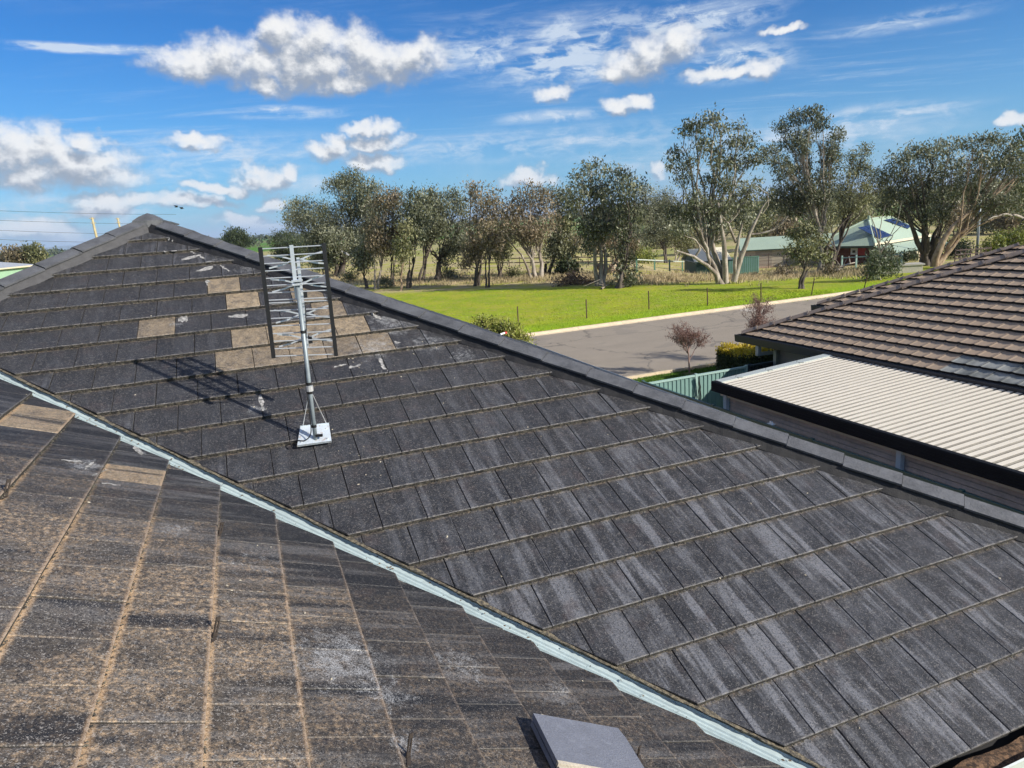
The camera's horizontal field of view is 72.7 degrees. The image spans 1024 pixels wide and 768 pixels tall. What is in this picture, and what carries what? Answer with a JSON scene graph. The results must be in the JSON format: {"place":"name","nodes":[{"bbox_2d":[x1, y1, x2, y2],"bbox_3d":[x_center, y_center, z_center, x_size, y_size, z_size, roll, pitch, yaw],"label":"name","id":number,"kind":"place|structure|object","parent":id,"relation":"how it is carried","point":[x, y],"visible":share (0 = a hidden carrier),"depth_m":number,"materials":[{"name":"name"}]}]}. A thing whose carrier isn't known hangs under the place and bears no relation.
{"place":"outdoors","nodes":[
{"label":"outdoors","id":0,"kind":"place"},
{"bbox_2d":[0,479,11,498],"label":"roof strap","id":1,"kind":"object","parent":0,"point":[7,482],"visible":1,"depth_m":3.51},
{"bbox_2d":[211,616,220,641],"bbox_3d":[-1.248,1.029,2.913,0.025,0.085,0.096,-2,13,7],"label":"roof strap","id":2,"kind":"object","parent":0,"point":[214,636],"visible":0.97,"depth_m":2.93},
{"bbox_2d":[217,522,223,535],"bbox_3d":[-1.655,0.824,3.936,0.024,0.067,0.088,-3,13,4],"label":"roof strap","id":3,"kind":"object","parent":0,"point":[221,529],"visible":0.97,"depth_m":3.95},
{"bbox_2d":[0,181,985,249],"bbox_3d":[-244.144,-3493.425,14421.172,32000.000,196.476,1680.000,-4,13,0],"label":"hills","id":4,"kind":"structure","parent":0,"point":[70,246],"depth_m":14564.86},
{"bbox_2d":[0,0,1023,248],"label":"sky","id":5,"kind":"structure","parent":0,"point":[219,111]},
{"bbox_2d":[26,279,1000,728],"bbox_3d":[-0.934,0.594,4.443,7.478,2.461,3.993,2,15,25],"label":"roof debris","id":6,"kind":"object","parent":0,"point":[380,475],"visible":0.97,"depth_m":4.53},
{"bbox_2d":[24,186,1021,380],"bbox_3d":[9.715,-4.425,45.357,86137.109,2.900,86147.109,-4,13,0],"label":"ground","id":7,"kind":"structure","parent":0,"point":[844,284],"depth_m":49.23,"materials":[{"name":"plant"}]},
{"bbox_2d":[0,241,29,263],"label":"skyline tree","id":8,"kind":"object","parent":7,"relation":"on","point":[10,255],"visible":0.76,"depth_m":143.34,"materials":[{"name":"green plant"}]},
{"bbox_2d":[0,262,32,278],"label":"farm shed","id":9,"kind":"structure","parent":7,"relation":"on","point":[7,268],"depth_m":73.23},
{"bbox_2d":[16,241,51,263],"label":"skyline tree","id":10,"kind":"object","parent":7,"relation":"on","point":[35,254],"visible":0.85,"depth_m":144.25,"materials":[{"name":"green plant"}]},
{"bbox_2d":[89,217,97,237],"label":"power pole","id":11,"kind":"object","parent":7,"relation":"on","point":[93,224],"visible":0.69,"depth_m":94.65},
{"bbox_2d":[220,226,254,247],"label":"skyline tree","id":12,"kind":"object","parent":7,"relation":"on","point":[233,236],"visible":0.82,"depth_m":183.47,"materials":[{"name":"green plant"}]},
{"bbox_2d":[264,227,307,266],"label":"bushy tree","id":13,"kind":"object","parent":7,"relation":"on","point":[284,242],"visible":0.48,"depth_m":109.98,"materials":[{"name":"green plant"}]},
{"bbox_2d":[294,234,309,255],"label":"paddock tree","id":14,"kind":"object","parent":7,"relation":"on","point":[300,245],"visible":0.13,"depth_m":175.10,"materials":[{"name":"green plant"}]},
{"bbox_2d":[295,226,349,274],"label":"bushy tree","id":15,"kind":"object","parent":7,"relation":"on","point":[314,249],"visible":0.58,"depth_m":82.00,"materials":[{"name":"green plant"}]},
{"bbox_2d":[276,164,387,276],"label":"gum tree","id":16,"kind":"object","parent":7,"relation":"on","point":[327,229],"visible":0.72,"depth_m":81.00,"materials":[{"name":"green plant"}]},
{"bbox_2d":[336,269,360,281],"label":"shrub","id":17,"kind":"object","parent":7,"relation":"on","point":[350,277],"visible":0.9,"depth_m":74.96,"materials":[{"name":"green plant"}]},
{"bbox_2d":[347,220,380,288],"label":"gum tree","id":18,"kind":"object","parent":7,"relation":"on","point":[362,258],"visible":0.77,"depth_m":65.15,"materials":[{"name":"green plant"}]},
{"bbox_2d":[355,183,400,289],"bbox_3d":[-11.805,-13.281,62.610,4.013,9.622,4.339,-11,15,-28],"label":"gum tree","id":19,"kind":"object","parent":7,"relation":"on","point":[377,244],"visible":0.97,"depth_m":62.32,"materials":[{"name":"green plant"}]},
{"bbox_2d":[371,274,397,287],"bbox_3d":[-11.737,-9.411,64.597,2.495,1.712,1.742,-8,14,-16],"label":"shrub","id":20,"kind":"object","parent":7,"relation":"on","point":[384,281],"visible":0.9,"depth_m":64.42,"materials":[{"name":"green plant"}]},
{"bbox_2d":[376,181,408,286],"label":"gum tree","id":21,"kind":"object","parent":7,"relation":"on","point":[393,228],"visible":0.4,"depth_m":63.30,"materials":[{"name":"green plant"}]},
{"bbox_2d":[386,215,420,290],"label":"gum tree","id":22,"kind":"object","parent":7,"relation":"on","point":[401,249],"visible":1,"depth_m":59.33,"materials":[{"name":"green plant"}]},
{"bbox_2d":[390,181,439,287],"bbox_3d":[-8.252,-13.183,61.735,4.776,9.414,3.932,-1,14,14],"label":"gum tree","id":23,"kind":"object","parent":7,"relation":"on","point":[413,207],"visible":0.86,"depth_m":60.93,"materials":[{"name":"green plant"}]},
{"bbox_2d":[416,181,459,282],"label":"gum tree","id":24,"kind":"object","parent":7,"relation":"on","point":[436,230],"visible":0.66,"depth_m":65.27,"materials":[{"name":"green plant"}]},
{"bbox_2d":[441,267,460,278],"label":"shrub","id":25,"kind":"object","parent":7,"relation":"on","point":[449,273],"visible":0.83,"depth_m":68.75,"materials":[{"name":"green plant"}]},
{"bbox_2d":[429,184,473,279],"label":"gum tree","id":26,"kind":"object","parent":7,"relation":"on","point":[451,246],"visible":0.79,"depth_m":67.45,"materials":[{"name":"green plant"}]},
{"bbox_2d":[0,189,932,256],"bbox_3d":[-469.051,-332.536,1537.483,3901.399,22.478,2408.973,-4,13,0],"label":"tree line","id":27,"kind":"object","parent":7,"relation":"on","point":[56,250],"visible":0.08,"depth_m":827.71,"materials":[{"name":"green plant"}]},
{"bbox_2d":[451,175,500,285],"bbox_3d":[-3.047,-12.890,58.965,3.619,9.445,4.746,-10,14,-23],"label":"gum tree","id":28,"kind":"object","parent":7,"relation":"on","point":[472,253],"visible":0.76,"depth_m":58.76,"materials":[{"name":"green plant"}]},
{"bbox_2d":[467,180,510,287],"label":"gum tree","id":29,"kind":"object","parent":7,"relation":"on","point":[488,245],"visible":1,"depth_m":56.84,"materials":[{"name":"green plant"}]},
{"bbox_2d":[485,226,519,276],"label":"gum tree","id":30,"kind":"object","parent":7,"relation":"on","point":[501,258],"visible":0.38,"depth_m":66.22,"materials":[{"name":"green plant"}]},
{"bbox_2d":[469,313,536,344],"bbox_3d":[-0.250,-0.240,17.851,1.697,3.315,1.468,7,17,40],"label":"shrub","id":31,"kind":"object","parent":7,"relation":"on","point":[493,325],"visible":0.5,"depth_m":17.42,"materials":[{"name":"green plant"}]},
{"bbox_2d":[0,213,1023,767],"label":"tiled house","id":32,"kind":"structure","parent":7,"relation":"on","point":[626,559],"depth_m":4.34,"materials":[{"name":"tile"}]},
{"bbox_2d":[258,243,337,446],"bbox_3d":[-1.496,-0.274,5.025,0.474,1.435,0.212,-8,14,-17],"label":"tv antenna","id":33,"kind":"object","parent":32,"relation":"attached to","point":[314,433],"visible":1,"depth_m":4.97,"materials":[{"name":"metal"}]},
{"bbox_2d":[406,732,412,766],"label":"roof strap","id":34,"kind":"object","parent":32,"relation":"on","point":[408,753],"visible":1,"depth_m":2.59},
{"bbox_2d":[531,721,555,767],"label":"loose tile","id":35,"kind":"object","parent":32,"relation":"on","point":[543,747],"visible":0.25,"depth_m":2.88,"materials":[{"name":"concrete"}]},
{"bbox_2d":[532,713,643,767],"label":"loose tile","id":36,"kind":"object","parent":35,"relation":"on","point":[568,743],"visible":1,"depth_m":2.93,"materials":[{"name":"concrete"}]},
{"bbox_2d":[637,745,642,762],"bbox_3d":[0.569,1.654,3.103,0.026,0.059,0.079,-4,13,0],"label":"roof strap","id":37,"kind":"object","parent":32,"relation":"on","point":[639,756],"visible":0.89,"depth_m":3.11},
{"bbox_2d":[504,265,525,277],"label":"shrub","id":38,"kind":"object","parent":7,"relation":"on","point":[512,273],"visible":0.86,"depth_m":65.51,"materials":[{"name":"green plant"}]},
{"bbox_2d":[492,178,564,277],"bbox_3d":[1.517,-13.876,62.724,6.378,9.056,6.072,-15,17,-39],"label":"gum tree","id":39,"kind":"object","parent":7,"relation":"on","point":[532,236],"visible":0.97,"depth_m":62.26,"materials":[{"name":"green plant"}]},
{"bbox_2d":[468,256,613,267],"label":"paddock fence","id":40,"kind":"object","parent":7,"relation":"on","point":[519,262],"visible":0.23,"depth_m":79.26,"materials":[{"name":"wood"}]},
{"bbox_2d":[534,177,575,274],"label":"gum tree","id":41,"kind":"object","parent":7,"relation":"on","point":[553,239],"visible":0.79,"depth_m":65.42,"materials":[{"name":"green plant"}]},
{"bbox_2d":[549,199,581,272],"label":"gum tree","id":42,"kind":"object","parent":7,"relation":"on","point":[568,225],"visible":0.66,"depth_m":65.48,"materials":[{"name":"green plant"}]},
{"bbox_2d":[547,223,584,249],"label":"paddock tree","id":43,"kind":"object","parent":7,"relation":"on","point":[575,238],"visible":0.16,"depth_m":116.58,"materials":[{"name":"green plant"}]},
{"bbox_2d":[550,253,586,275],"bbox_3d":[5.247,-10.976,65.463,3.634,2.954,3.378,-4,13,0],"label":"bush","id":44,"kind":"object","parent":7,"relation":"on","point":[562,268],"visible":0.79,"depth_m":64.98,"materials":[{"name":"green plant"}]},
{"bbox_2d":[546,265,593,286],"bbox_3d":[4.933,-8.271,55.232,4.642,2.386,2.895,-4,13,0],"label":"brush pile","id":45,"kind":"object","parent":7,"relation":"on","point":[569,278],"visible":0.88,"depth_m":54.78,"materials":[{"name":"brown plant"}]},
{"bbox_2d":[557,151,637,285],"bbox_3d":[6.523,-12.193,51.944,6.255,10.003,4.308,-4,13,0],"label":"gum tree","id":46,"kind":"object","parent":7,"relation":"on","point":[599,230],"visible":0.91,"depth_m":51.45,"materials":[{"name":"green plant"}]},
{"bbox_2d":[585,279,623,289],"bbox_3d":[7.112,-7.261,50.471,1.737,0.745,4.154,8,18,41],"label":"fallen branch","id":47,"kind":"object","parent":7,"relation":"on","point":[603,287],"visible":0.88,"depth_m":50.76,"materials":[{"name":"wood"}]},
{"bbox_2d":[576,210,645,272],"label":"gum tree","id":48,"kind":"object","parent":7,"relation":"on","point":[631,245],"visible":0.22,"depth_m":63.53,"materials":[{"name":"green plant"}]},
{"bbox_2d":[385,289,837,332],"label":"lawn grass","id":49,"kind":"structure","parent":7,"relation":"on","point":[771,295],"depth_m":40.94,"materials":[{"name":"plant"}]},
{"bbox_2d":[603,167,652,288],"bbox_3d":[8.275,-10.809,49.706,3.733,8.936,3.084,-4,13,0],"label":"gum tree","id":50,"kind":"object","parent":7,"relation":"on","point":[624,258],"visible":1,"depth_m":49.63,"materials":[{"name":"green plant"}]},
{"bbox_2d":[616,270,642,286],"bbox_3d":[8.608,-7.670,51.209,2.264,1.446,1.754,4,15,29],"label":"shrub","id":51,"kind":"object","parent":7,"relation":"on","point":[633,282],"visible":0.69,"depth_m":50.89,"materials":[{"name":"green plant"}]},
{"bbox_2d":[615,224,652,248],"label":"paddock tree","id":52,"kind":"object","parent":7,"relation":"on","point":[641,239],"visible":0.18,"depth_m":117.89,"materials":[{"name":"green plant"}]},
{"bbox_2d":[629,243,658,264],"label":"bush","id":53,"kind":"object","parent":7,"relation":"on","point":[645,255],"visible":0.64,"depth_m":98.82,"materials":[{"name":"green plant"}]},
{"bbox_2d":[641,228,674,249],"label":"paddock tree","id":54,"kind":"object","parent":7,"relation":"on","point":[651,244],"visible":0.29,"depth_m":146.07,"materials":[{"name":"green plant"}]},
{"bbox_2d":[631,176,687,262],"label":"gum tree","id":55,"kind":"object","parent":7,"relation":"on","point":[656,228],"visible":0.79,"depth_m":103.22,"materials":[{"name":"green plant"}]},
{"bbox_2d":[636,259,683,271],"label":"paddock fence","id":56,"kind":"object","parent":7,"relation":"on","point":[654,260],"visible":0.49,"depth_m":71.39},
{"bbox_2d":[626,362,717,379],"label":"kerb","id":57,"kind":"structure","parent":7,"relation":"on","point":[663,372],"depth_m":23.31,"materials":[{"name":"concrete"}]},
{"bbox_2d":[630,363,716,381],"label":"verge grass","id":58,"kind":"structure","parent":7,"relation":"on","point":[669,375],"depth_m":23.00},
{"bbox_2d":[659,220,697,260],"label":"gum tree","id":59,"kind":"object","parent":7,"relation":"on","point":[686,242],"visible":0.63,"depth_m":105.81,"materials":[{"name":"green plant"}]},
{"bbox_2d":[670,223,700,254],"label":"paddock tree","id":60,"kind":"object","parent":7,"relation":"on","point":[696,247],"visible":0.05,"depth_m":121.97,"materials":[{"name":"green plant"}]},
{"bbox_2d":[665,320,712,374],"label":"street tree","id":61,"kind":"object","parent":7,"relation":"on","point":[688,336],"visible":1,"depth_m":22.89,"materials":[{"name":"brown plant"}]},
{"bbox_2d":[648,365,747,410],"bbox_3d":[4.113,0.703,15.552,2.780,1.920,0.054,-9,14,-20],"label":"steel fence","id":62,"kind":"object","parent":7,"relation":"on","point":[687,385],"visible":0.29,"depth_m":15.45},
{"bbox_2d":[698,377,701,399],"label":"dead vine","id":63,"kind":"object","parent":62,"relation":"hanging from","point":[699,394],"visible":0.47,"depth_m":15.34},
{"bbox_2d":[526,288,872,336],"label":"kerb","id":64,"kind":"structure","parent":7,"relation":"on","point":[555,331],"depth_m":35.31,"materials":[{"name":"concrete"}]},
{"bbox_2d":[681,247,732,273],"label":"garden hut","id":65,"kind":"object","parent":7,"relation":"on","point":[691,264],"visible":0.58,"depth_m":74.44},
{"bbox_2d":[659,102,787,283],"bbox_3d":[14.472,-12.910,48.202,9.035,12.507,3.790,-4,13,0],"label":"gum tree","id":66,"kind":"object","parent":7,"relation":"on","point":[712,226],"visible":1,"depth_m":48.12,"materials":[{"name":"green plant"}]},
{"bbox_2d":[728,256,758,274],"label":"yard fence","id":67,"kind":"object","parent":7,"relation":"on","point":[750,263],"visible":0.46,"depth_m":75.45,"materials":[{"name":"green metal"}]},
{"bbox_2d":[715,341,774,370],"bbox_3d":[8.834,-0.993,22.843,4.518,1.334,1.604,-9,14,-19],"label":"clipped hedge","id":68,"kind":"object","parent":7,"relation":"on","point":[739,355],"visible":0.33,"depth_m":22.03,"materials":[{"name":"green plant"}]},
{"bbox_2d":[742,291,775,329],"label":"street tree","id":69,"kind":"object","parent":7,"relation":"on","point":[759,320],"visible":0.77,"depth_m":24.04,"materials":[{"name":"brown plant"}]},
{"bbox_2d":[746,361,772,419],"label":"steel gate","id":70,"kind":"structure","parent":7,"relation":"on","point":[754,367],"depth_m":15.98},
{"bbox_2d":[742,211,782,237],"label":"paddock tree","id":71,"kind":"object","parent":7,"relation":"on","point":[760,226],"visible":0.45,"depth_m":122.01,"materials":[{"name":"green plant"}]},
{"bbox_2d":[750,253,804,267],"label":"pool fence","id":72,"kind":"object","parent":7,"relation":"on","point":[768,257],"visible":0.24,"depth_m":87.77,"materials":[{"name":"metal"}]},
{"bbox_2d":[762,214,804,236],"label":"paddock tree","id":73,"kind":"object","parent":7,"relation":"on","point":[779,230],"visible":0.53,"depth_m":116.45,"materials":[{"name":"green plant"}]},
{"bbox_2d":[772,263,796,275],"bbox_3d":[24.552,-10.191,62.835,2.261,1.730,1.904,-9,14,-19],"label":"shrub","id":74,"kind":"object","parent":7,"relation":"on","point":[779,268],"visible":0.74,"depth_m":62.67,"materials":[{"name":"green plant"}]},
{"bbox_2d":[738,233,836,266],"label":"machinery shed","id":75,"kind":"structure","parent":7,"relation":"on","point":[760,247],"depth_m":89.59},
{"bbox_2d":[755,251,771,266],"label":"roller door","id":76,"kind":"structure","parent":75,"relation":"in","point":[763,258],"depth_m":89.47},
{"bbox_2d":[784,250,799,265],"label":"roller door","id":77,"kind":"structure","parent":75,"relation":"in","point":[788,258],"depth_m":88.75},
{"bbox_2d":[755,103,849,270],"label":"gum tree","id":78,"kind":"object","parent":7,"relation":"on","point":[809,195],"visible":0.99,"depth_m":66.88,"materials":[{"name":"green plant"}]},
{"bbox_2d":[584,172,1023,239],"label":"wood","id":79,"kind":"object","parent":7,"relation":"on","point":[759,205],"visible":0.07,"depth_m":164.65,"materials":[{"name":"green plant"}]},
{"bbox_2d":[777,215,838,288],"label":"gum tree","id":80,"kind":"object","parent":7,"relation":"on","point":[805,231],"visible":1,"depth_m":42.34,"materials":[{"name":"green plant"}]},
{"bbox_2d":[798,211,838,233],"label":"paddock tree","id":81,"kind":"object","parent":7,"relation":"on","point":[825,227],"visible":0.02,"depth_m":117.63,"materials":[{"name":"green plant"}]},
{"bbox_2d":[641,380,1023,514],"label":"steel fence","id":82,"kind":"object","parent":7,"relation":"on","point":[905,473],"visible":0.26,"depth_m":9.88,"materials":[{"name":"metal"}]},
{"bbox_2d":[818,261,851,275],"bbox_3d":[25.625,-9.108,55.496,2.392,1.872,2.160,-4,13,0],"label":"shrub","id":83,"kind":"object","parent":7,"relation":"on","point":[828,270],"visible":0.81,"depth_m":55.47,"materials":[{"name":"green plant"}]},
{"bbox_2d":[832,254,854,269],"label":"fallen branch","id":84,"kind":"object","parent":7,"relation":"on","point":[848,263],"visible":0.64,"depth_m":65.12,"materials":[{"name":"wood"}]},
{"bbox_2d":[796,141,894,267],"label":"gum tree","id":85,"kind":"object","parent":7,"relation":"on","point":[847,195],"visible":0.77,"depth_m":78.69,"materials":[{"name":"green plant"}]},
{"bbox_2d":[830,196,876,231],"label":"paddock tree","id":86,"kind":"object","parent":7,"relation":"on","point":[859,217],"visible":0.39,"depth_m":131.88,"materials":[{"name":"green plant"}]},
{"bbox_2d":[711,354,1023,510],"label":"carport","id":87,"kind":"object","parent":7,"relation":"on","point":[923,425],"visible":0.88,"depth_m":10.38,"materials":[{"name":"dark steel"},{"name":"cream corrugated steel"}]},
{"bbox_2d":[841,252,902,268],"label":"paddock fence","id":88,"kind":"object","parent":7,"relation":"on","point":[855,257],"visible":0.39,"depth_m":68.79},
{"bbox_2d":[852,205,904,281],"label":"sapling","id":89,"kind":"object","parent":7,"relation":"on","point":[880,266],"visible":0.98,"depth_m":44.12,"materials":[{"name":"green plant"}]},
{"bbox_2d":[734,242,1023,511],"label":"neighbour house","id":90,"kind":"structure","parent":7,"relation":"on","point":[962,320],"depth_m":13.51,"materials":[{"name":"brown tile"}]},
{"bbox_2d":[814,215,945,265],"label":"brick farmhouse","id":91,"kind":"object","parent":7,"relation":"on","point":[859,239],"visible":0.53,"depth_m":83.56,"materials":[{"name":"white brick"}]},
{"bbox_2d":[875,262,924,274],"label":"concrete block","id":92,"kind":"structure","parent":7,"relation":"on","point":[912,267],"depth_m":51.54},
{"bbox_2d":[893,247,919,261],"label":"shrub","id":93,"kind":"object","parent":7,"relation":"on","point":[907,256],"visible":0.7,"depth_m":77.65,"materials":[{"name":"green plant"}]},
{"bbox_2d":[867,133,975,265],"bbox_3d":[36.976,-16.229,62.347,10.806,11.998,5.874,-4,13,0],"label":"gum tree","id":94,"kind":"object","parent":7,"relation":"on","point":[926,246],"visible":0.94,"depth_m":61.66,"materials":[{"name":"green plant"}]},
{"bbox_2d":[932,197,974,236],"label":"paddock tree","id":95,"kind":"object","parent":7,"relation":"on","point":[955,217],"visible":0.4,"depth_m":116.62,"materials":[{"name":"green plant"}]},
{"bbox_2d":[940,235,975,258],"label":"bush","id":96,"kind":"object","parent":7,"relation":"on","point":[961,244],"visible":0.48,"depth_m":80.30,"materials":[{"name":"green plant"}]},
{"bbox_2d":[954,246,991,261],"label":"paddock fence","id":97,"kind":"object","parent":7,"relation":"on","point":[970,253],"visible":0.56,"depth_m":67.20,"materials":[{"name":"wood"}]},
{"bbox_2d":[930,128,1023,266],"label":"gum tree","id":98,"kind":"object","parent":7,"relation":"on","point":[999,204],"visible":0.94,"depth_m":57.99,"materials":[{"name":"green plant"}]},
{"bbox_2d":[976,184,981,254],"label":"street lamp","id":99,"kind":"object","parent":7,"relation":"on","point":[978,234],"visible":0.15,"depth_m":77.40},
{"bbox_2d":[967,204,999,234],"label":"paddock tree","id":100,"kind":"object","parent":7,"relation":"on","point":[986,227],"visible":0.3,"depth_m":122.64,"materials":[{"name":"green plant"}]},
{"bbox_2d":[976,224,1023,251],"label":"hedge","id":101,"kind":"object","parent":7,"relation":"on","point":[999,237],"visible":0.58,"depth_m":74.70,"materials":[{"name":"green plant"}]},
{"bbox_2d":[982,204,1023,233],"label":"paddock tree","id":102,"kind":"object","parent":7,"relation":"on","point":[1005,222],"visible":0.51,"depth_m":118.92,"materials":[{"name":"green plant"}]},
{"bbox_2d":[988,124,1023,235],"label":"gum tree","id":103,"kind":"object","parent":7,"relation":"on","point":[1018,185],"visible":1,"depth_m":51.82,"materials":[{"name":"green plant"}]},
{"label":"power pole","id":104,"kind":"object","parent":7,"relation":"on","visible":0},
{"bbox_2d":[0,220,122,223],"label":"overhead wire","id":105,"kind":"object","parent":104,"relation":"attached to","point":[67,222],"visible":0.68,"depth_m":107.46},
{"bbox_2d":[16,211,175,214],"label":"overhead wire","id":106,"kind":"object","parent":104,"relation":"attached to","point":[97,213],"visible":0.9,"depth_m":109.81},
{"bbox_2d":[321,262,882,288],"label":"dry grass","id":107,"kind":"structure","parent":0,"point":[660,277],"depth_m":61.42,"materials":[{"name":"plant"}]},
{"bbox_2d":[530,296,845,376],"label":"road","id":108,"kind":"structure","parent":0,"point":[625,350],"depth_m":29.73,"materials":[{"name":"asphalt"}]},
{"bbox_2d":[740,308,763,311],"bbox_3d":[12.447,-3.833,35.948,1.320,0.030,1.320,-4,13,0],"label":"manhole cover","id":109,"kind":"object","parent":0,"point":[747,310],"visible":0.54,"depth_m":35.92,"materials":[{"name":"metal"}]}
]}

